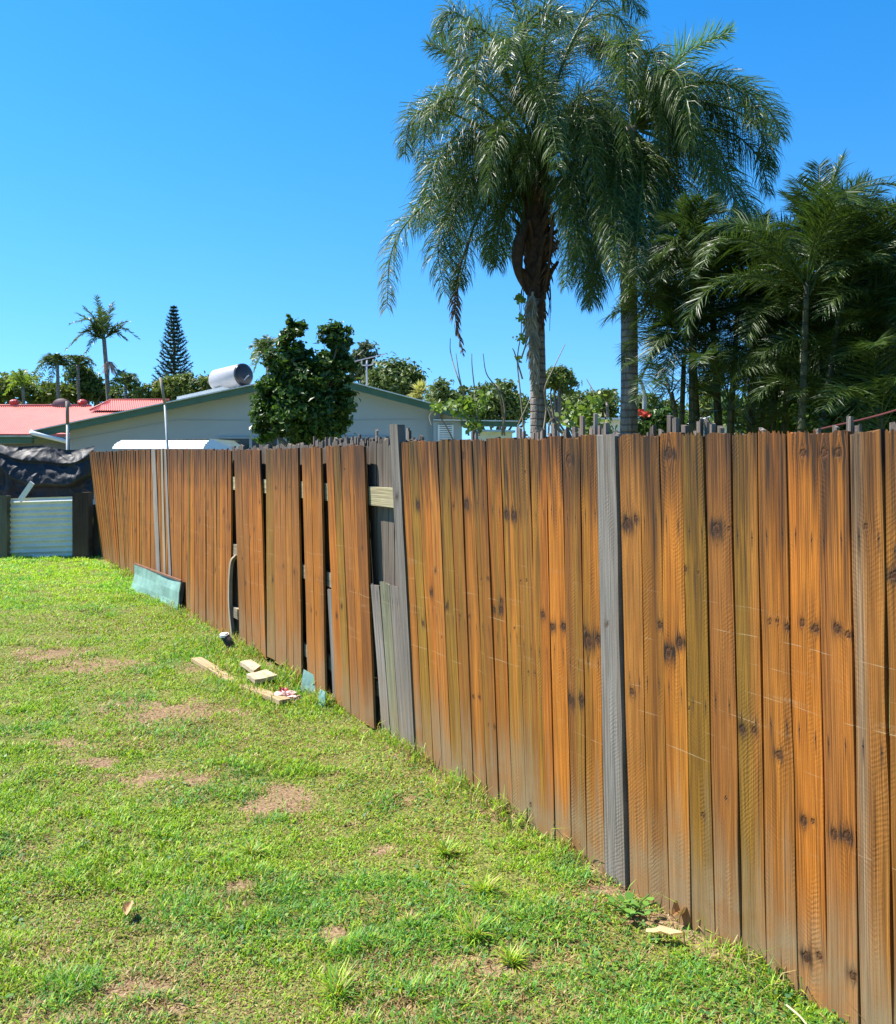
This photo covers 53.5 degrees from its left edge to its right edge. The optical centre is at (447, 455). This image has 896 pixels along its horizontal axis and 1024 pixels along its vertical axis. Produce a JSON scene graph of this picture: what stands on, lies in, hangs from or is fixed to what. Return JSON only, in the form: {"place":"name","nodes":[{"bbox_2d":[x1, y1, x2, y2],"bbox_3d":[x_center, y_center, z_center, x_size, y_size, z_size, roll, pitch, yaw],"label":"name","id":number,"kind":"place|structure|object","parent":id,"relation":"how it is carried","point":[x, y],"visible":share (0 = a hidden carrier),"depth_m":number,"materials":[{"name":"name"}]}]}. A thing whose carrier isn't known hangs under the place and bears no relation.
{"place":"outdoors","nodes":[
{"label":"outdoors","id":0,"kind":"place"},
{"bbox_2d":[112,439,239,450],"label":"vehicle roof","id":1,"kind":"structure","parent":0,"point":[216,444],"depth_m":20.29,"materials":[{"name":"white metal"}]},
{"bbox_2d":[0,552,889,1023],"bbox_3d":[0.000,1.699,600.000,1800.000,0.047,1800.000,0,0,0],"label":"ground","id":2,"kind":"structure","parent":0,"point":[252,804],"depth_m":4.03,"materials":[{"name":"green plant"}]},
{"bbox_2d":[3,368,43,403],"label":"garden palm","id":3,"kind":"object","parent":2,"relation":"on","point":[23,377],"visible":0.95,"depth_m":41.94,"materials":[{"name":"green plant"}]},
{"bbox_2d":[0,371,77,403],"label":"hedge tree","id":4,"kind":"object","parent":2,"relation":"on","point":[46,397],"visible":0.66,"depth_m":45.64,"materials":[{"name":"green plant"}]},
{"bbox_2d":[0,492,101,557],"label":"tin fence","id":5,"kind":"object","parent":2,"relation":"on","point":[53,526],"visible":0.91,"depth_m":14.94,"materials":[{"name":"metal"}]},
{"bbox_2d":[17,481,33,502],"bbox_3d":[-7.061,0.600,14.875,0.312,0.364,0.034,0,0,12],"label":"metal strip","id":6,"kind":"object","parent":5,"relation":"attached to","point":[25,492],"visible":1,"depth_m":14.87,"materials":[{"name":"silver metal"}]},
{"bbox_2d":[0,445,94,498],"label":"black tarp","id":7,"kind":"object","parent":5,"relation":"hanging from","point":[50,471],"visible":0.91,"depth_m":15.31,"materials":[{"name":"plastic"}]},
{"bbox_2d":[33,352,78,398],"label":"garden palm","id":8,"kind":"object","parent":2,"relation":"on","point":[56,360],"visible":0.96,"depth_m":43.97,"materials":[{"name":"green plant"}]},
{"bbox_2d":[65,401,68,449],"bbox_3d":[-6.848,0.357,16.000,0.067,2.687,0.062,0,0,-22],"label":"metal pole","id":9,"kind":"object","parent":2,"relation":"on","point":[67,422],"visible":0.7,"depth_m":15.98,"materials":[{"name":"silver metal"}]},
{"bbox_2d":[62,354,98,403],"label":"garden palm","id":10,"kind":"object","parent":2,"relation":"on","point":[80,363],"visible":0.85,"depth_m":46.01,"materials":[{"name":"green plant"}]},
{"bbox_2d":[0,399,168,443],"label":"red roofed house","id":11,"kind":"structure","parent":2,"relation":"on","point":[20,419],"depth_m":36.24,"materials":[{"name":"metal"}]},
{"bbox_2d":[9,399,19,404],"bbox_3d":[-18.334,-2.201,37.588,0.356,0.400,0.370,0,0,17],"label":"roof vent","id":12,"kind":"object","parent":11,"relation":"on","point":[13,401],"visible":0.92,"depth_m":37.46,"materials":[{"name":"red metal"}]},
{"bbox_2d":[52,398,70,406],"bbox_3d":[-16.255,-2.085,37.347,0.792,0.666,0.106,0,0,0],"label":"roof vent","id":13,"kind":"object","parent":11,"relation":"attached to","point":[60,402],"visible":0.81,"depth_m":37.34,"materials":[{"name":"red metal"}]},
{"bbox_2d":[77,399,87,404],"bbox_3d":[-15.454,-2.201,37.592,0.380,0.400,0.395,0,0,0],"label":"roof vent","id":14,"kind":"object","parent":11,"relation":"on","point":[82,401],"visible":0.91,"depth_m":37.46,"materials":[{"name":"red metal"}]},
{"bbox_2d":[61,362,142,405],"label":"hedge tree","id":15,"kind":"object","parent":2,"relation":"on","point":[92,389],"visible":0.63,"depth_m":46.63,"materials":[{"name":"green plant"}]},
{"bbox_2d":[64,295,140,400],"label":"slim palm","id":16,"kind":"object","parent":2,"relation":"on","point":[101,327],"visible":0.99,"depth_m":44.89,"materials":[{"name":"green plant"}]},
{"bbox_2d":[108,369,141,398],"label":"garden palm","id":17,"kind":"object","parent":2,"relation":"on","point":[125,380],"visible":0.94,"depth_m":43.90,"materials":[{"name":"green plant"}]},
{"bbox_2d":[123,900,133,914],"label":"dead leaf","id":18,"kind":"object","parent":2,"relation":"on","point":[127,906],"visible":1,"depth_m":3.27,"materials":[{"name":"brown plant"}]},
{"bbox_2d":[131,563,184,609],"bbox_3d":[-3.484,1.551,10.566,0.105,0.364,1.936,0,0,-35],"label":"green sheet","id":19,"kind":"object","parent":2,"relation":"on","point":[155,583],"visible":0.89,"depth_m":10.44,"materials":[{"name":"paint"}]},
{"bbox_2d":[159,377,168,448],"bbox_3d":[-6.016,0.011,19.000,0.318,3.381,0.060,0,0,0],"label":"metal pole","id":20,"kind":"object","parent":2,"relation":"on","point":[164,403],"visible":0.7,"depth_m":18.98,"materials":[{"name":"silver metal"}]},
{"bbox_2d":[128,370,211,401],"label":"hedge tree","id":21,"kind":"object","parent":2,"relation":"on","point":[176,386],"visible":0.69,"depth_m":43.57,"materials":[{"name":"green plant"}]},
{"bbox_2d":[148,305,192,385],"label":"conical pine","id":22,"kind":"object","parent":2,"relation":"on","point":[173,368],"visible":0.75,"depth_m":61.78,"materials":[{"name":"green plant"}]},
{"bbox_2d":[220,632,234,649],"bbox_3d":[-1.912,1.657,7.777,0.176,0.217,0.084,0,0,12],"label":"capped pipe","id":23,"kind":"object","parent":2,"relation":"on","point":[226,638],"visible":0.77,"depth_m":7.75,"materials":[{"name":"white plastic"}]},
{"bbox_2d":[228,555,236,637],"bbox_3d":[-1.961,1.310,8.124,0.062,0.820,0.165,0,0,-33],"label":"bent batten","id":24,"kind":"object","parent":2,"relation":"on","point":[230,607],"visible":0.91,"depth_m":8.13,"materials":[{"name":"grey wood"}]},
{"bbox_2d":[191,657,290,704],"bbox_3d":[-1.590,1.683,6.676,0.086,0.066,1.626,0,0,-37],"label":"fallen plank","id":25,"kind":"object","parent":2,"relation":"on","point":[202,663],"visible":0.73,"depth_m":6.57,"materials":[{"name":"beige wood"}]},
{"bbox_2d":[231,836,267,859],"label":"grass tuft","id":26,"kind":"object","parent":2,"relation":"on","point":[252,849],"visible":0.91,"depth_m":3.79,"materials":[{"name":"green plant"}]},
{"bbox_2d":[240,659,260,672],"bbox_3d":[-1.524,1.640,6.920,0.101,0.042,0.332,0,0,-33],"label":"timber offcut","id":27,"kind":"object","parent":2,"relation":"on","point":[250,665],"visible":0.95,"depth_m":6.90,"materials":[{"name":"beige wood"}]},
{"bbox_2d":[0,380,517,503],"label":"gable house","id":28,"kind":"structure","parent":2,"relation":"on","point":[222,415],"depth_m":26.00,"materials":[{"name":"grey paint"}]},
{"bbox_2d":[177,363,252,399],"bbox_3d":[-6.924,-2.186,27.145,2.265,1.080,2.510,0,0,0],"label":"solar water heater","id":29,"kind":"object","parent":28,"relation":"on","point":[233,376],"visible":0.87,"depth_m":26.24,"materials":[{"name":"silver metal"}]},
{"bbox_2d":[217,437,278,449],"bbox_3d":[-5.834,-0.015,25.968,1.797,1.078,0.056,0,0,0],"label":"window","id":30,"kind":"structure","parent":28,"relation":"in","point":[248,442],"depth_m":25.97,"materials":[{"name":"grey glass"}]},
{"bbox_2d":[341,436,389,443],"bbox_3d":[-2.411,-0.022,25.968,1.453,1.093,0.056,0,0,0],"label":"window","id":31,"kind":"structure","parent":28,"relation":"in","point":[349,437],"depth_m":25.94,"materials":[{"name":"grey glass"}]},
{"bbox_2d":[355,353,386,385],"bbox_3d":[-2.554,-2.692,28.043,1.494,1.190,0.326,0,0,-30],"label":"tv antenna","id":32,"kind":"object","parent":28,"relation":"on","point":[366,365],"visible":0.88,"depth_m":27.98,"materials":[{"name":"silver metal"}]},
{"bbox_2d":[438,425,453,441],"bbox_3d":[-0.066,-0.654,25.599,0.453,0.485,0.098,0,0,0],"label":"louvre window","id":33,"kind":"structure","parent":28,"relation":"in","point":[443,433],"depth_m":25.56,"materials":[{"name":"white glass"}]},
{"bbox_2d":[246,669,276,682],"bbox_3d":[-1.392,1.640,6.611,0.176,0.045,0.208,0,0,-33],"label":"timber offcut","id":34,"kind":"object","parent":2,"relation":"on","point":[257,677],"visible":0.94,"depth_m":6.57,"materials":[{"name":"beige wood"}]},
{"bbox_2d":[248,334,277,377],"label":"garden palm","id":35,"kind":"object","parent":2,"relation":"on","point":[262,342],"visible":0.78,"depth_m":33.84,"materials":[{"name":"green plant"}]},
{"bbox_2d":[274,687,303,700],"bbox_3d":[-1.133,1.669,6.203,0.239,0.109,0.179,0,0,0],"label":"red bag","id":36,"kind":"object","parent":2,"relation":"on","point":[287,693],"visible":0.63,"depth_m":6.19,"materials":[{"name":"plastic"}]},
{"bbox_2d":[248,314,361,446],"bbox_3d":[-2.754,-0.500,16.954,2.102,4.434,1.462,0,0,-22],"label":"glossy leaf tree","id":37,"kind":"object","parent":2,"relation":"on","point":[305,400],"visible":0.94,"depth_m":16.79,"materials":[{"name":"green plant"}]},
{"bbox_2d":[300,670,315,692],"bbox_3d":[-0.983,1.626,6.397,0.172,0.153,0.049,0,0,30],"label":"green scrap","id":38,"kind":"object","parent":2,"relation":"on","point":[307,679],"visible":0.83,"depth_m":6.41,"materials":[{"name":"paint"}]},
{"bbox_2d":[318,689,325,707],"bbox_3d":[-0.850,1.641,6.002,0.082,0.121,0.030,0,0,41],"label":"green scrap","id":39,"kind":"object","parent":2,"relation":"on","point":[322,694],"visible":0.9,"depth_m":5.99,"materials":[{"name":"paint"}]},
{"bbox_2d":[304,947,367,1009],"bbox_3d":[-0.353,1.658,2.816,0.245,0.112,0.238,0,0,0],"label":"grass tuft","id":40,"kind":"object","parent":2,"relation":"on","point":[336,984],"visible":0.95,"depth_m":2.83,"materials":[{"name":"green plant"}]},
{"bbox_2d":[347,339,380,383],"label":"feathery tree","id":41,"kind":"object","parent":2,"relation":"on","point":[362,351],"visible":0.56,"depth_m":47.72,"materials":[{"name":"green plant"}]},
{"bbox_2d":[356,351,431,396],"bbox_3d":[-2.478,-1.490,39.946,3.138,6.428,2.950,0,0,-31],"label":"round tree","id":42,"kind":"object","parent":2,"relation":"on","point":[396,376],"visible":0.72,"depth_m":39.42,"materials":[{"name":"green plant"}]},
{"bbox_2d":[393,907,422,927],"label":"grass tuft","id":43,"kind":"object","parent":2,"relation":"on","point":[407,916],"visible":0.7,"depth_m":3.26,"materials":[{"name":"green plant"}]},
{"bbox_2d":[407,378,436,402],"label":"spiky plant","id":44,"kind":"object","parent":2,"relation":"on","point":[421,388],"visible":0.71,"depth_m":29.88,"materials":[{"name":"yellow plant"}]},
{"bbox_2d":[422,376,470,418],"bbox_3d":[-0.032,-0.675,34.002,1.820,4.793,1.680,0,0,-38],"label":"garden tree","id":45,"kind":"object","parent":2,"relation":"on","point":[440,387],"visible":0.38,"depth_m":33.70,"materials":[{"name":"green plant"}]},
{"bbox_2d":[426,835,468,858],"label":"grass tuft","id":46,"kind":"object","parent":2,"relation":"on","point":[444,849],"visible":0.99,"depth_m":3.81,"materials":[{"name":"green plant"}]},
{"bbox_2d":[442,902,501,947],"bbox_3d":[0.082,1.650,3.139,0.233,0.109,0.240,0,0,37],"label":"grass tuft","id":47,"kind":"object","parent":2,"relation":"on","point":[473,925],"visible":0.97,"depth_m":3.15,"materials":[{"name":"green plant"}]},
{"bbox_2d":[456,865,512,899],"bbox_3d":[0.137,1.662,3.471,0.230,0.097,0.239,0,0,-23],"label":"grass tuft","id":48,"kind":"object","parent":2,"relation":"on","point":[480,887],"visible":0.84,"depth_m":3.48,"materials":[{"name":"green plant"}]},
{"bbox_2d":[89,424,895,1023],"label":"timber fence","id":49,"kind":"object","parent":2,"relation":"on","point":[661,668],"visible":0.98,"depth_m":3.52,"materials":[{"name":"brown wood"}]},
{"bbox_2d":[429,338,504,439],"bbox_3d":[0.259,-0.859,11.966,1.043,1.454,0.914,0,0,0],"label":"climbing vine","id":50,"kind":"object","parent":49,"relation":"attached to","point":[467,406],"visible":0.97,"depth_m":11.95,"materials":[{"name":"green plant"}]},
{"bbox_2d":[517,344,617,435],"bbox_3d":[1.530,-0.780,10.931,1.195,1.189,0.751,0,0,-23],"label":"climbing vine","id":51,"kind":"object","parent":49,"relation":"attached to","point":[596,398],"visible":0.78,"depth_m":10.92,"materials":[{"name":"green plant"}]},
{"bbox_2d":[813,409,895,430],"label":"railing","id":52,"kind":"object","parent":49,"relation":"attached to","point":[840,424],"visible":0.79,"depth_m":3.50,"materials":[{"name":"grey metal"}]},
{"bbox_2d":[461,378,529,429],"bbox_3d":[1.763,-0.623,33.984,3.310,4.697,2.383,0,0,0],"label":"garden tree","id":53,"kind":"object","parent":2,"relation":"on","point":[511,396],"visible":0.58,"depth_m":33.54,"materials":[{"name":"green plant"}]},
{"bbox_2d":[485,938,530,972],"bbox_3d":[0.202,1.666,2.979,0.176,0.073,0.175,0,0,0],"label":"grass tuft","id":54,"kind":"object","parent":2,"relation":"on","point":[512,957],"visible":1,"depth_m":2.98,"materials":[{"name":"green plant"}]},
{"bbox_2d":[374,0,668,436],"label":"queen palm","id":55,"kind":"object","parent":2,"relation":"on","point":[536,243],"visible":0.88,"depth_m":12.58,"materials":[{"name":"green plant"}]},
{"bbox_2d":[512,293,528,430],"bbox_3d":[1.031,-1.319,12.664,0.248,2.062,0.742,0,0,0],"label":"climbing vine","id":56,"kind":"object","parent":55,"relation":"hanging from","point":[519,298],"visible":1,"depth_m":12.65,"materials":[{"name":"green plant"}]},
{"bbox_2d":[546,364,582,435],"bbox_3d":[4.997,-1.232,39.984,2.098,5.915,1.465,0,0,0],"label":"umbrella tree","id":57,"kind":"object","parent":2,"relation":"on","point":[561,379],"visible":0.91,"depth_m":39.85,"materials":[{"name":"green plant"}]},
{"bbox_2d":[546,388,620,437],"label":"garden tree","id":58,"kind":"object","parent":2,"relation":"on","point":[579,396],"visible":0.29,"depth_m":45.49,"materials":[{"name":"green plant"}]},
{"bbox_2d":[313,413,895,705],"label":"stake fence","id":59,"kind":"object","parent":2,"relation":"on","point":[704,426],"visible":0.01,"depth_m":3.95,"materials":[{"name":"wood"}]},
{"bbox_2d":[568,418,640,433],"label":"white building","id":60,"kind":"structure","parent":2,"relation":"on","point":[614,422],"depth_m":30.00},
{"bbox_2d":[593,387,620,417],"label":"garden palm","id":61,"kind":"object","parent":2,"relation":"on","point":[611,393],"visible":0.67,"depth_m":39.92,"materials":[{"name":"green plant"}]},
{"bbox_2d":[604,889,657,920],"bbox_3d":[0.679,1.673,3.295,0.202,0.069,0.198,0,0,0],"label":"broadleaf weed","id":62,"kind":"object","parent":2,"relation":"on","point":[632,904],"visible":1,"depth_m":3.29,"materials":[{"name":"green plant"}]},
{"bbox_2d":[509,16,796,434],"bbox_3d":[2.775,-2.281,12.701,3.682,7.979,3.893,0,0,-41],"label":"queen palm","id":63,"kind":"object","parent":2,"relation":"on","point":[668,99],"visible":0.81,"depth_m":11.86,"materials":[{"name":"green plant"}]},
{"bbox_2d":[638,391,687,415],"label":"garden tree","id":64,"kind":"object","parent":2,"relation":"on","point":[667,402],"visible":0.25,"depth_m":43.69,"materials":[{"name":"green plant"}]},
{"bbox_2d":[638,405,688,435],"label":"flowering shrub","id":65,"kind":"object","parent":2,"relation":"on","point":[647,421],"visible":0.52,"depth_m":19.80,"materials":[{"name":"green plant"}]},
{"bbox_2d":[646,925,683,934],"bbox_3d":[0.758,1.662,3.109,0.130,0.019,0.040,0,0,15],"label":"scrap","id":66,"kind":"object","parent":2,"relation":"on","point":[660,929],"visible":1,"depth_m":3.12,"materials":[{"name":"beige wood"}]},
{"bbox_2d":[672,901,686,915],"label":"dead leaf","id":67,"kind":"object","parent":2,"relation":"on","point":[675,911],"visible":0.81,"depth_m":3.24,"materials":[{"name":"brown plant"}]},
{"bbox_2d":[657,416,735,435],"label":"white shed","id":68,"kind":"structure","parent":2,"relation":"on","point":[723,426],"depth_m":24.00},
{"bbox_2d":[597,187,801,434],"bbox_3d":[3.168,-0.739,11.203,2.773,4.893,2.445,0,0,-13],"label":"cane palm","id":69,"kind":"object","parent":2,"relation":"on","point":[689,219],"visible":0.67,"depth_m":10.61,"materials":[{"name":"green plant"}]},
{"bbox_2d":[685,378,726,418],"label":"yellow green tree","id":70,"kind":"object","parent":2,"relation":"on","point":[702,405],"visible":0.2,"depth_m":25.71,"materials":[{"name":"green plant"}]},
{"bbox_2d":[648,201,834,434],"bbox_3d":[4.022,-0.887,11.338,2.769,5.189,4.006,0,0,17],"label":"cane palm","id":71,"kind":"object","parent":2,"relation":"on","point":[728,356],"visible":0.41,"depth_m":10.59,"materials":[{"name":"green plant"}]},
{"bbox_2d":[675,150,895,434],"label":"cane palm","id":72,"kind":"object","parent":2,"relation":"on","point":[816,214],"visible":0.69,"depth_m":9.43,"materials":[{"name":"green plant"}]},
{"bbox_2d":[786,1004,806,1023],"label":"dry stalk","id":73,"kind":"object","parent":2,"relation":"on","point":[797,1014],"visible":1,"depth_m":2.65,"materials":[{"name":"beige plant"}]},
{"bbox_2d":[710,265,895,433],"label":"dense shrub","id":74,"kind":"object","parent":2,"relation":"on","point":[790,429],"visible":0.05,"depth_m":13.71,"materials":[{"name":"green plant"}]},
{"bbox_2d":[745,192,895,432],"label":"cane palm","id":75,"kind":"object","parent":2,"relation":"on","point":[871,333],"visible":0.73,"depth_m":9.15,"materials":[{"name":"green plant"}]},
{"bbox_2d":[792,357,895,433],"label":"leafy shrub","id":76,"kind":"object","parent":2,"relation":"on","point":[832,419],"visible":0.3,"depth_m":9.45,"materials":[{"name":"green plant"}]},
{"bbox_2d":[0,0,895,439],"label":"sky","id":77,"kind":"structure","parent":0,"point":[230,164],"materials":[{"name":"blue"}]},
{"bbox_2d":[476,429,514,440],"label":"pale shed","id":78,"kind":"structure","parent":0,"point":[485,435],"depth_m":22.00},
{"bbox_2d":[638,380,646,410],"bbox_3d":[8.001,-0.909,38.000,1.007,5.218,0.220,0,0,0],"label":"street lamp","id":79,"kind":"object","parent":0,"point":[644,404],"visible":0.13,"depth_m":37.93,"materials":[{"name":"grey metal"}]}
]}

